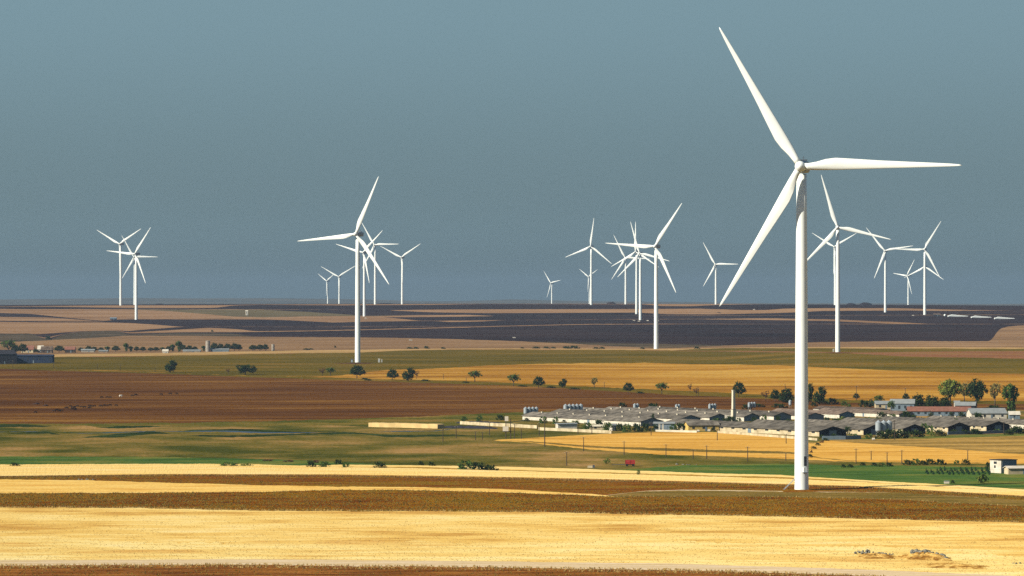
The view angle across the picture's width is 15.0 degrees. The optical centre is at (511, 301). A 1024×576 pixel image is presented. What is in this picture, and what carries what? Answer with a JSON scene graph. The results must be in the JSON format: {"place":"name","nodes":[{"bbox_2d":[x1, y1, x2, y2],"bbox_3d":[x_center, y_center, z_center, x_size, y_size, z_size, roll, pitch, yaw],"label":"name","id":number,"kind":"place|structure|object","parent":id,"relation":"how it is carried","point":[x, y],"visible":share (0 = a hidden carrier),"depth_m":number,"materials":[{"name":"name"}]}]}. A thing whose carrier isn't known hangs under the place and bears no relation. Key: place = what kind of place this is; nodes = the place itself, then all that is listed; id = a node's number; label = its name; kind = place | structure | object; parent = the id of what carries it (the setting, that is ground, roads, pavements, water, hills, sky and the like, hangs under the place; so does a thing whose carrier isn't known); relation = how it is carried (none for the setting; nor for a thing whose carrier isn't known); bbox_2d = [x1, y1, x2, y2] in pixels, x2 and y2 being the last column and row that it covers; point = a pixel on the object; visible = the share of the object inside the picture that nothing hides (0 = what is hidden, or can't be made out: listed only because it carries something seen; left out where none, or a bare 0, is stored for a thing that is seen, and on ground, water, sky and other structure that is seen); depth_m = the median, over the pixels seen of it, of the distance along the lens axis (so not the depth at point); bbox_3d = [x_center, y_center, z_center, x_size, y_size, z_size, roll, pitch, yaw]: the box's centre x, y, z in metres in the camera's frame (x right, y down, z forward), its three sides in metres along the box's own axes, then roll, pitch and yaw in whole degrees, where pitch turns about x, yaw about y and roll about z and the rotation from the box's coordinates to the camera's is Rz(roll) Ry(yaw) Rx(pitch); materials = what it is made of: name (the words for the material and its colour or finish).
{"place":"outdoors","nodes":[
{"label":"outdoors","id":0,"kind":"place"},
{"bbox_2d":[0,304,258,305],"bbox_3d":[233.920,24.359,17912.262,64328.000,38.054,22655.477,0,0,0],"label":"field","id":1,"kind":"structure","parent":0,"point":[129,304],"depth_m":7718.78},
{"bbox_2d":[122,236,152,304],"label":"wind turbine","id":2,"kind":"object","parent":1,"relation":"on","point":[130,251],"visible":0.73,"depth_m":7397.88,"materials":[{"name":"white paint"}]},
{"bbox_2d":[0,322,354,333],"bbox_3d":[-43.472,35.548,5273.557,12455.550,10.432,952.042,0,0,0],"label":"straw field","id":3,"kind":"structure","parent":0,"point":[30,327],"depth_m":5294.62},
{"bbox_2d":[0,327,439,336],"bbox_3d":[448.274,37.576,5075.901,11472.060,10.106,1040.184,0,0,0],"label":"ploughed field","id":4,"kind":"structure","parent":0,"point":[265,329],"depth_m":5217.14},
{"bbox_2d":[9,431,491,437],"bbox_3d":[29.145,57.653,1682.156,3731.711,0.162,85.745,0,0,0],"label":"reed bed","id":5,"kind":"object","parent":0,"point":[154,432],"visible":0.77,"depth_m":1665.95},
{"bbox_2d":[0,421,514,428],"bbox_3d":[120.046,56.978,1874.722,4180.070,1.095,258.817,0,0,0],"label":"reed bed","id":6,"kind":"object","parent":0,"point":[24,425],"visible":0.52,"depth_m":1778.04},
{"bbox_2d":[0,420,522,432],"bbox_3d":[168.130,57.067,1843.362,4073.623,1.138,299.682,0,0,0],"label":"reed bed","id":7,"kind":"object","parent":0,"point":[255,430],"visible":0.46,"depth_m":1726.78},
{"bbox_2d":[21,420,523,433],"bbox_3d":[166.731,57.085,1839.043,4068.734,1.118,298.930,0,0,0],"label":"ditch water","id":8,"kind":"structure","parent":0,"point":[241,431],"depth_m":1714.32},
{"bbox_2d":[0,479,613,496],"bbox_3d":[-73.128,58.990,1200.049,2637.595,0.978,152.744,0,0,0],"label":"stubble strip","id":9,"kind":"object","parent":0,"point":[42,486],"visible":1,"depth_m":1216.49,"materials":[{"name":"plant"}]},
{"bbox_2d":[41,324,608,337],"bbox_3d":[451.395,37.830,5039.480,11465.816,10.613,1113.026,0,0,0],"label":"straw field","id":10,"kind":"structure","parent":0,"point":[206,330],"depth_m":5067.65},
{"bbox_2d":[0,331,727,347],"bbox_3d":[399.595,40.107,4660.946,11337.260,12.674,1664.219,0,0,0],"label":"scrub slope","id":11,"kind":"structure","parent":0,"point":[32,337],"depth_m":4554.55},
{"bbox_2d":[0,304,739,307],"bbox_3d":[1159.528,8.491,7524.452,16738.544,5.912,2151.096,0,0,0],"label":"straw field","id":12,"kind":"structure","parent":0,"point":[158,306],"depth_m":6854.62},
{"bbox_2d":[97,229,139,304],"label":"wind turbine","id":13,"kind":"object","parent":12,"relation":"on","point":[120,265],"visible":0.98,"depth_m":6952.93,"materials":[{"name":"white paint"}]},
{"bbox_2d":[362,223,393,303],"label":"wind turbine","id":14,"kind":"object","parent":12,"relation":"on","point":[375,245],"visible":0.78,"depth_m":7498.20,"materials":[{"name":"white paint"}]},
{"bbox_2d":[382,244,419,303],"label":"wind turbine","id":15,"kind":"object","parent":12,"relation":"on","point":[401,257],"visible":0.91,"depth_m":7698.01,"materials":[{"name":"white paint"}]},
{"bbox_2d":[612,236,644,303],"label":"wind turbine","id":16,"kind":"object","parent":12,"relation":"on","point":[625,271],"visible":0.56,"depth_m":7798.21,"materials":[{"name":"white paint"}]},
{"bbox_2d":[703,243,732,303],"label":"wind turbine","id":17,"kind":"object","parent":12,"relation":"on","point":[715,265],"visible":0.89,"depth_m":7898.24,"materials":[{"name":"white paint"}]},
{"bbox_2d":[0,309,748,320],"bbox_3d":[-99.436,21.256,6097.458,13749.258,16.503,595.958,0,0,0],"label":"straw field","id":18,"kind":"structure","parent":0,"point":[98,314],"depth_m":6119.90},
{"bbox_2d":[337,230,382,315],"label":"wind turbine","id":19,"kind":"object","parent":18,"relation":"on","point":[364,252],"visible":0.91,"depth_m":6035.92,"materials":[{"name":"white paint"}]},
{"bbox_2d":[131,309,705,316],"bbox_3d":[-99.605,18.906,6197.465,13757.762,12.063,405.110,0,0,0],"label":"olive field","id":20,"kind":"structure","parent":0,"point":[252,313],"depth_m":6167.38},
{"bbox_2d":[0,565,853,575],"bbox_3d":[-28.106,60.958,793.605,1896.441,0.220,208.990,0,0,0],"label":"ploughed field","id":21,"kind":"structure","parent":0,"point":[222,570],"depth_m":874.62,"materials":[{"name":"red soil"}]},
{"bbox_2d":[0,319,885,326],"bbox_3d":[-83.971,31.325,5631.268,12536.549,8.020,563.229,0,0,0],"label":"ploughed field","id":22,"kind":"structure","parent":0,"point":[225,323],"depth_m":5688.18,"materials":[{"name":"soil"}]},
{"bbox_2d":[110,227,150,319],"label":"wind turbine","id":23,"kind":"object","parent":22,"relation":"on","point":[136,287],"visible":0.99,"depth_m":5880.20,"materials":[{"name":"white paint"}]},
{"bbox_2d":[619,222,667,319],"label":"wind turbine","id":24,"kind":"object","parent":22,"relation":"on","point":[640,286],"visible":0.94,"depth_m":5855.84,"materials":[{"name":"white paint"}]},
{"bbox_2d":[0,316,921,323],"bbox_3d":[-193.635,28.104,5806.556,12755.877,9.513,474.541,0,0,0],"label":"straw field","id":25,"kind":"structure","parent":0,"point":[338,319],"depth_m":5890.72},
{"bbox_2d":[0,431,1008,443],"bbox_3d":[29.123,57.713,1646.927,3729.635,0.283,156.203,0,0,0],"label":"meadow","id":26,"kind":"structure","parent":0,"point":[33,438],"depth_m":1620.00,"materials":[{"name":"plant"}]},
{"bbox_2d":[538,427,611,433],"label":"wall","id":27,"kind":"structure","parent":26,"relation":"on","point":[576,430],"depth_m":1710.36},
{"bbox_2d":[718,431,817,440],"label":"wall","id":28,"kind":"structure","parent":26,"relation":"on","point":[765,435],"depth_m":1656.92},
{"bbox_2d":[822,435,860,439],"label":"fence","id":29,"kind":"object","parent":26,"relation":"on","point":[842,437],"visible":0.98,"depth_m":1619.62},
{"bbox_2d":[947,430,1018,434],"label":"fence","id":30,"kind":"object","parent":26,"relation":"on","point":[970,432],"visible":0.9,"depth_m":1684.95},
{"bbox_2d":[0,559,1010,575],"bbox_3d":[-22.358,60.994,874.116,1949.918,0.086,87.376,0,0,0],"label":"dirt track","id":31,"kind":"structure","parent":0,"point":[655,566],"depth_m":898.33,"materials":[{"name":"soil"}]},
{"bbox_2d":[0,489,1021,575],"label":"dry grass","id":32,"kind":"structure","parent":0,"point":[92,565],"depth_m":893.97,"materials":[{"name":"plant"}]},
{"bbox_2d":[0,507,1023,556],"bbox_3d":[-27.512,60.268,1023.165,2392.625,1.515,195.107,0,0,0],"label":"stubble field","id":33,"kind":"structure","parent":0,"point":[149,519],"depth_m":1031.85,"materials":[{"name":"plant"}]},
{"bbox_2d":[0,508,1023,575],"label":"straw stubble","id":34,"kind":"object","parent":33,"relation":"on","point":[513,543],"visible":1,"depth_m":974.48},
{"bbox_2d":[0,369,1023,423],"bbox_3d":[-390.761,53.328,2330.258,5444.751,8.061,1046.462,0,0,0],"label":"ploughed field","id":35,"kind":"structure","parent":0,"point":[202,398],"depth_m":2178.72,"materials":[{"name":"soil"}]},
{"bbox_2d":[777,387,794,402],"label":"tree","id":36,"kind":"object","parent":35,"relation":"on","point":[786,396],"visible":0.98,"depth_m":2122.27,"materials":[{"name":"green plant"}]},
{"bbox_2d":[812,386,826,404],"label":"tree","id":37,"kind":"object","parent":35,"relation":"on","point":[818,397],"visible":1,"depth_m":2091.07,"materials":[{"name":"green plant"}]},
{"bbox_2d":[964,378,988,407],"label":"tree","id":38,"kind":"object","parent":35,"relation":"on","point":[975,389],"visible":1,"depth_m":2041.91,"materials":[{"name":"green plant"}]},
{"bbox_2d":[988,382,1001,404],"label":"tree","id":39,"kind":"object","parent":35,"relation":"on","point":[994,388],"visible":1,"depth_m":2078.61,"materials":[{"name":"brown plant"}]},
{"bbox_2d":[0,538,1023,575],"bbox_3d":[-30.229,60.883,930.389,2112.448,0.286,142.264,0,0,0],"label":"stubble field","id":40,"kind":"structure","parent":0,"point":[711,550],"depth_m":938.13,"materials":[{"name":"plant"}]},
{"bbox_2d":[856,553,896,558],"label":"earth mound","id":41,"kind":"object","parent":40,"relation":"on","point":[875,556],"visible":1,"depth_m":923.45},
{"bbox_2d":[897,552,952,560],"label":"earth mound","id":42,"kind":"object","parent":40,"relation":"on","point":[925,556],"visible":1,"depth_m":917.12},
{"bbox_2d":[917,563,989,568],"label":"earth mound","id":43,"kind":"object","parent":40,"relation":"on","point":[952,565],"visible":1,"depth_m":889.85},
{"bbox_2d":[0,349,1023,376],"bbox_3d":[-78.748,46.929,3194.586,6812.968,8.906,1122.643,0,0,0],"label":"olive field","id":44,"kind":"structure","parent":0,"point":[303,364],"depth_m":3040.05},
{"bbox_2d":[0,350,16,363],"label":"barn","id":45,"kind":"structure","parent":44,"relation":"on","point":[8,356],"depth_m":2986.38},
{"bbox_2d":[17,354,54,362],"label":"shed","id":46,"kind":"structure","parent":44,"relation":"on","point":[35,358],"depth_m":3017.63,"materials":[{"name":"blue metal"}]},
{"bbox_2d":[236,364,256,374],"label":"tree","id":47,"kind":"object","parent":44,"relation":"on","point":[245,369],"visible":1,"depth_m":2678.50,"materials":[{"name":"green plant"}]},
{"bbox_2d":[299,176,388,361],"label":"wind turbine","id":48,"kind":"object","parent":44,"relation":"on","point":[357,233],"visible":0.97,"depth_m":3045.19,"materials":[{"name":"white paint"}]},
{"bbox_2d":[0,441,1023,469],"bbox_3d":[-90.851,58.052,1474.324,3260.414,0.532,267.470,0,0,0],"label":"meadow","id":49,"kind":"structure","parent":0,"point":[495,453],"depth_m":1468.83,"materials":[{"name":"plant"}]},
{"bbox_2d":[0,490,1023,522],"bbox_3d":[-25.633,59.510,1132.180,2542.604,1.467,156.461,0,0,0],"label":"fallow field","id":50,"kind":"structure","parent":0,"point":[469,501],"depth_m":1137.61,"materials":[{"name":"soil"}]},
{"bbox_2d":[0,325,1023,353],"bbox_3d":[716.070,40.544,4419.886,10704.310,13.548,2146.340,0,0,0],"label":"dusty field","id":51,"kind":"structure","parent":0,"point":[1011,336],"depth_m":4128.47,"materials":[{"name":"soil"}]},
{"bbox_2d":[607,203,681,348],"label":"wind turbine","id":52,"kind":"object","parent":51,"relation":"on","point":[657,252],"visible":0.96,"depth_m":3786.17,"materials":[{"name":"white paint"}]},
{"bbox_2d":[0,464,1023,496],"bbox_3d":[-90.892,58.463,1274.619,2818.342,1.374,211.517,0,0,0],"label":"wheat field","id":53,"kind":"structure","parent":0,"point":[6,470],"depth_m":1306.05,"materials":[{"name":"plant"}]},
{"bbox_2d":[0,456,1023,488],"bbox_3d":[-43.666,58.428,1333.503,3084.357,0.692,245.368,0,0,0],"label":"crop strip","id":54,"kind":"object","parent":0,"point":[907,474],"visible":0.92,"depth_m":1343.79,"materials":[{"name":"plant"}]},
{"bbox_2d":[989,459,1017,472],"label":"house","id":55,"kind":"structure","parent":54,"relation":"on","point":[997,465],"depth_m":1317.45,"materials":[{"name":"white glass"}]},
{"bbox_2d":[1003,466,1023,473],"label":"house","id":56,"kind":"structure","parent":54,"relation":"on","point":[1013,469],"depth_m":1309.11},
{"bbox_2d":[0,475,1023,499],"bbox_3d":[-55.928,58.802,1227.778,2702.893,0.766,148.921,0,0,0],"label":"weedy strip","id":57,"kind":"object","parent":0,"point":[582,488],"visible":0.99,"depth_m":1246.97,"materials":[{"name":"plant"}]},
{"bbox_2d":[0,475,1023,575],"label":"weeds","id":58,"kind":"object","parent":57,"relation":"on","point":[574,506],"visible":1,"depth_m":1139.73,"materials":[{"name":"brown plant"}]},
{"bbox_2d":[719,27,961,489],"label":"wind turbine","id":59,"kind":"object","parent":57,"relation":"on","point":[803,165],"visible":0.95,"depth_m":1205.25,"materials":[{"name":"white paint"}]},
{"bbox_2d":[0,304,1023,309],"bbox_3d":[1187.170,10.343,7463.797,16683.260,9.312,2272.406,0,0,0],"label":"ploughed field","id":60,"kind":"structure","parent":0,"point":[594,306],"depth_m":6486.31,"materials":[{"name":"soil"}]},
{"bbox_2d":[566,220,608,304],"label":"wind turbine","id":61,"kind":"object","parent":60,"relation":"on","point":[598,252],"visible":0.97,"depth_m":7298.07,"materials":[{"name":"white paint"}]},
{"bbox_2d":[814,234,854,304],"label":"wind turbine","id":62,"kind":"object","parent":60,"relation":"on","point":[834,267],"visible":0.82,"depth_m":7498.05,"materials":[{"name":"white paint"}]},
{"bbox_2d":[0,298,1023,305],"bbox_3d":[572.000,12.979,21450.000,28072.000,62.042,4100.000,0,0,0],"label":"hills","id":63,"kind":"structure","parent":0,"point":[176,301],"depth_m":21430.28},
{"bbox_2d":[0,313,1023,323],"bbox_3d":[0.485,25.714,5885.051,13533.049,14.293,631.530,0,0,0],"label":"ploughed field","id":64,"kind":"structure","parent":0,"point":[943,319],"depth_m":5942.77,"materials":[{"name":"soil"}]},
{"bbox_2d":[0,410,1023,428],"bbox_3d":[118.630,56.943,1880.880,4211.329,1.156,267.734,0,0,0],"label":"pasture","id":65,"kind":"structure","parent":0,"point":[449,420],"depth_m":1831.41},
{"bbox_2d":[0,410,1023,432],"bbox_3d":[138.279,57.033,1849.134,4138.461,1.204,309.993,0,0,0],"label":"meadow","id":66,"kind":"structure","parent":0,"point":[293,428],"depth_m":1752.13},
{"bbox_2d":[368,422,443,428],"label":"earth bank","id":67,"kind":"structure","parent":66,"relation":"on","point":[407,425],"depth_m":1761.50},
{"bbox_2d":[0,367,1023,403],"bbox_3d":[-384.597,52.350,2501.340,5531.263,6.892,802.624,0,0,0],"label":"grass verge","id":68,"kind":"object","parent":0,"point":[686,393],"depth_m":2445.41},
{"bbox_2d":[938,378,963,401],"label":"tree","id":69,"kind":"object","parent":68,"relation":"on","point":[950,388],"visible":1,"depth_m":2115.67,"materials":[{"name":"green plant"}]},
{"bbox_2d":[0,412,1023,436],"bbox_3d":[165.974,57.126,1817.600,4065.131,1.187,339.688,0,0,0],"label":"meadow","id":70,"kind":"structure","parent":0,"point":[498,432],"depth_m":1702.01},
{"bbox_2d":[444,425,497,428],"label":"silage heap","id":71,"kind":"object","parent":70,"relation":"on","point":[474,427],"visible":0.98,"depth_m":1752.92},
{"bbox_2d":[460,421,537,427],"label":"wall","id":72,"kind":"structure","parent":70,"relation":"on","point":[497,424],"depth_m":1778.89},
{"bbox_2d":[555,423,577,428],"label":"house","id":73,"kind":"structure","parent":70,"relation":"on","point":[567,425],"depth_m":1743.64,"materials":[{"name":"metal"}]},
{"bbox_2d":[521,412,662,425],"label":"barn","id":74,"kind":"structure","parent":70,"relation":"on","point":[591,419],"depth_m":1819.67,"materials":[{"name":"concrete"}]},
{"bbox_2d":[550,409,701,421],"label":"barn","id":75,"kind":"structure","parent":70,"relation":"on","point":[664,417],"depth_m":1861.01,"materials":[{"name":"concrete"}]},
{"bbox_2d":[583,407,724,420],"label":"barn","id":76,"kind":"structure","parent":70,"relation":"on","point":[707,416],"depth_m":1868.03,"materials":[{"name":"concrete"}]},
{"bbox_2d":[606,406,760,420],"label":"barn","id":77,"kind":"structure","parent":70,"relation":"on","point":[742,416],"depth_m":1877.09,"materials":[{"name":"concrete"}]},
{"bbox_2d":[683,421,719,430],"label":"house","id":78,"kind":"structure","parent":70,"relation":"on","point":[699,425],"depth_m":1719.60,"materials":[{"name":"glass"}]},
{"bbox_2d":[646,406,792,419],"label":"barn","id":79,"kind":"structure","parent":70,"relation":"on","point":[770,415],"depth_m":1879.78,"materials":[{"name":"concrete"}]},
{"bbox_2d":[666,418,847,436],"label":"barn","id":80,"kind":"structure","parent":70,"relation":"on","point":[768,428],"depth_m":1689.48,"materials":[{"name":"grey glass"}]},
{"bbox_2d":[736,409,824,419],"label":"barn","id":81,"kind":"structure","parent":70,"relation":"on","point":[812,415],"depth_m":1868.87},
{"bbox_2d":[771,408,854,417],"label":"barn","id":82,"kind":"structure","parent":70,"relation":"on","point":[832,414],"depth_m":1894.51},
{"bbox_2d":[752,419,877,434],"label":"barn","id":83,"kind":"structure","parent":70,"relation":"on","point":[860,429],"depth_m":1687.18,"materials":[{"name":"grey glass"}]},
{"bbox_2d":[812,406,887,409],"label":"barn","id":84,"kind":"structure","parent":70,"relation":"on","point":[818,407],"depth_m":1957.89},
{"bbox_2d":[819,408,913,416],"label":"barn","id":85,"kind":"structure","parent":70,"relation":"on","point":[865,412],"depth_m":1912.79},
{"bbox_2d":[808,419,925,433],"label":"barn","id":86,"kind":"structure","parent":70,"relation":"on","point":[905,427],"depth_m":1690.50,"materials":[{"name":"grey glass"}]},
{"bbox_2d":[890,399,915,410],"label":"house","id":87,"kind":"structure","parent":70,"relation":"on","point":[901,404],"depth_m":1973.18,"materials":[{"name":"paint"}]},
{"bbox_2d":[839,417,970,431],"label":"barn","id":88,"kind":"structure","parent":70,"relation":"on","point":[945,426],"depth_m":1720.28,"materials":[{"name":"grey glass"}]},
{"bbox_2d":[906,406,970,415],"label":"house","id":89,"kind":"structure","parent":70,"relation":"on","point":[933,410],"depth_m":1922.72,"materials":[{"name":"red tile"}]},
{"bbox_2d":[880,416,1010,430],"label":"barn","id":90,"kind":"structure","parent":70,"relation":"on","point":[982,425],"depth_m":1729.18,"materials":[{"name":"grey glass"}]},
{"bbox_2d":[927,415,1023,428],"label":"barn","id":91,"kind":"structure","parent":70,"relation":"on","point":[1012,422],"depth_m":1772.84,"materials":[{"name":"concrete"}]},
{"bbox_2d":[966,408,1006,418],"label":"house","id":92,"kind":"structure","parent":70,"relation":"on","point":[994,412],"depth_m":1879.19,"materials":[{"name":"paint"}]},
{"bbox_2d":[1000,383,1019,410],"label":"tree","id":93,"kind":"object","parent":70,"relation":"on","point":[1011,393],"visible":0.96,"depth_m":1915.78,"materials":[{"name":"green plant"}]},
{"bbox_2d":[0,0,1023,303],"label":"sky","id":94,"kind":"structure","parent":0,"point":[495,134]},
{"bbox_2d":[16,363,1023,400],"bbox_3d":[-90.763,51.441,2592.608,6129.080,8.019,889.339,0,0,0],"label":"golden field","id":95,"kind":"structure","parent":0,"point":[842,383],"depth_m":2616.86,"materials":[{"name":"plant"}]},
{"bbox_2d":[349,364,365,377],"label":"tree","id":96,"kind":"object","parent":95,"relation":"on","point":[356,370],"visible":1,"depth_m":2606.24,"materials":[{"name":"green plant"}]},
{"bbox_2d":[43,324,1023,344],"bbox_3d":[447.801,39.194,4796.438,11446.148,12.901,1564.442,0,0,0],"label":"ploughed field","id":97,"kind":"structure","parent":0,"point":[726,334],"depth_m":4844.95,"materials":[{"name":"soil"}]},
{"bbox_2d":[54,347,1023,356],"bbox_3d":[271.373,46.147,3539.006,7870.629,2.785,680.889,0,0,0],"label":"pale strip","id":98,"kind":"object","parent":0,"point":[216,353],"visible":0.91,"depth_m":3624.43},
{"bbox_2d":[91,349,1023,358],"bbox_3d":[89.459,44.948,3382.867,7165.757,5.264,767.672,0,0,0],"label":"rust field","id":99,"kind":"structure","parent":0,"point":[997,354],"depth_m":3160.42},
{"bbox_2d":[146,309,1023,315],"bbox_3d":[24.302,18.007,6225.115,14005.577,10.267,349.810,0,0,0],"label":"ploughed field","id":100,"kind":"structure","parent":0,"point":[391,312],"depth_m":6167.39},
{"bbox_2d":[611,222,653,313],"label":"wind turbine","id":101,"kind":"object","parent":100,"relation":"on","point":[636,289],"visible":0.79,"depth_m":6142.68,"materials":[{"name":"white paint"}]},
{"bbox_2d":[867,229,909,311],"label":"wind turbine","id":102,"kind":"object","parent":100,"relation":"on","point":[885,281],"visible":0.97,"depth_m":6224.86,"materials":[{"name":"white paint"}]},
{"bbox_2d":[897,223,939,314],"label":"wind turbine","id":103,"kind":"object","parent":100,"relation":"on","point":[924,281],"visible":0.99,"depth_m":6105.45,"materials":[{"name":"white paint"}]},
{"bbox_2d":[165,348,1023,355],"bbox_3d":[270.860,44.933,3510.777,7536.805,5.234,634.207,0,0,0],"label":"olive strip","id":104,"kind":"object","parent":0,"point":[857,350],"visible":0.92,"depth_m":3522.73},
{"bbox_2d":[807,175,890,351],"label":"wind turbine","id":105,"kind":"object","parent":104,"relation":"on","point":[837,307],"visible":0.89,"depth_m":3229.76,"materials":[{"name":"white paint"}]},
{"bbox_2d":[210,308,1001,313],"bbox_3d":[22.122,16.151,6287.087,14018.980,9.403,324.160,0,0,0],"label":"straw field","id":106,"kind":"structure","parent":0,"point":[693,311],"depth_m":6320.72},
{"bbox_2d":[295,465,1023,491],"bbox_3d":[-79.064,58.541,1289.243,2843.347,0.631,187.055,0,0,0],"label":"wheat strip","id":107,"kind":"object","parent":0,"point":[646,472],"visible":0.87,"depth_m":1321.51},
{"bbox_2d":[371,467,1016,491],"bbox_3d":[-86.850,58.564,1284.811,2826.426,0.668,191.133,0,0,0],"label":"weed strip","id":108,"kind":"object","parent":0,"point":[664,474],"visible":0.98,"depth_m":1307.14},
{"bbox_2d":[509,440,980,462],"bbox_3d":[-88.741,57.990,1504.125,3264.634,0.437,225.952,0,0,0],"label":"weed strip","id":109,"kind":"object","parent":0,"point":[702,450],"visible":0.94,"depth_m":1506.11,"materials":[{"name":"green plant"}]},
{"bbox_2d":[493,432,1023,453],"bbox_3d":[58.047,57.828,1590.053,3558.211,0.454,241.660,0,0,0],"label":"dry meadow","id":110,"kind":"structure","parent":0,"point":[1008,444],"depth_m":1587.13,"materials":[{"name":"beige plant"}]},
{"bbox_2d":[494,440,1023,463],"bbox_3d":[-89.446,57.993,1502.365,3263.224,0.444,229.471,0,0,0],"label":"wheat strip","id":111,"kind":"object","parent":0,"point":[773,455],"visible":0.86,"depth_m":1477.99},
{"bbox_2d":[497,433,1023,441],"bbox_3d":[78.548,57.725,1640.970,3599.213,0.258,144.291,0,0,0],"label":"grass lane","id":112,"kind":"object","parent":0,"point":[968,436],"depth_m":1654.23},
{"bbox_2d":[499,432,1023,462],"bbox_3d":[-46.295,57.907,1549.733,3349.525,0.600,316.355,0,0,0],"label":"wheat field","id":113,"kind":"structure","parent":0,"point":[825,449],"depth_m":1555.64,"materials":[{"name":"plant"}]},
{"bbox_2d":[607,490,1023,505],"bbox_3d":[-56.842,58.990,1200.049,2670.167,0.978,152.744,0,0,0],"label":"grass verge","id":114,"kind":"object","parent":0,"point":[911,496],"depth_m":1177.39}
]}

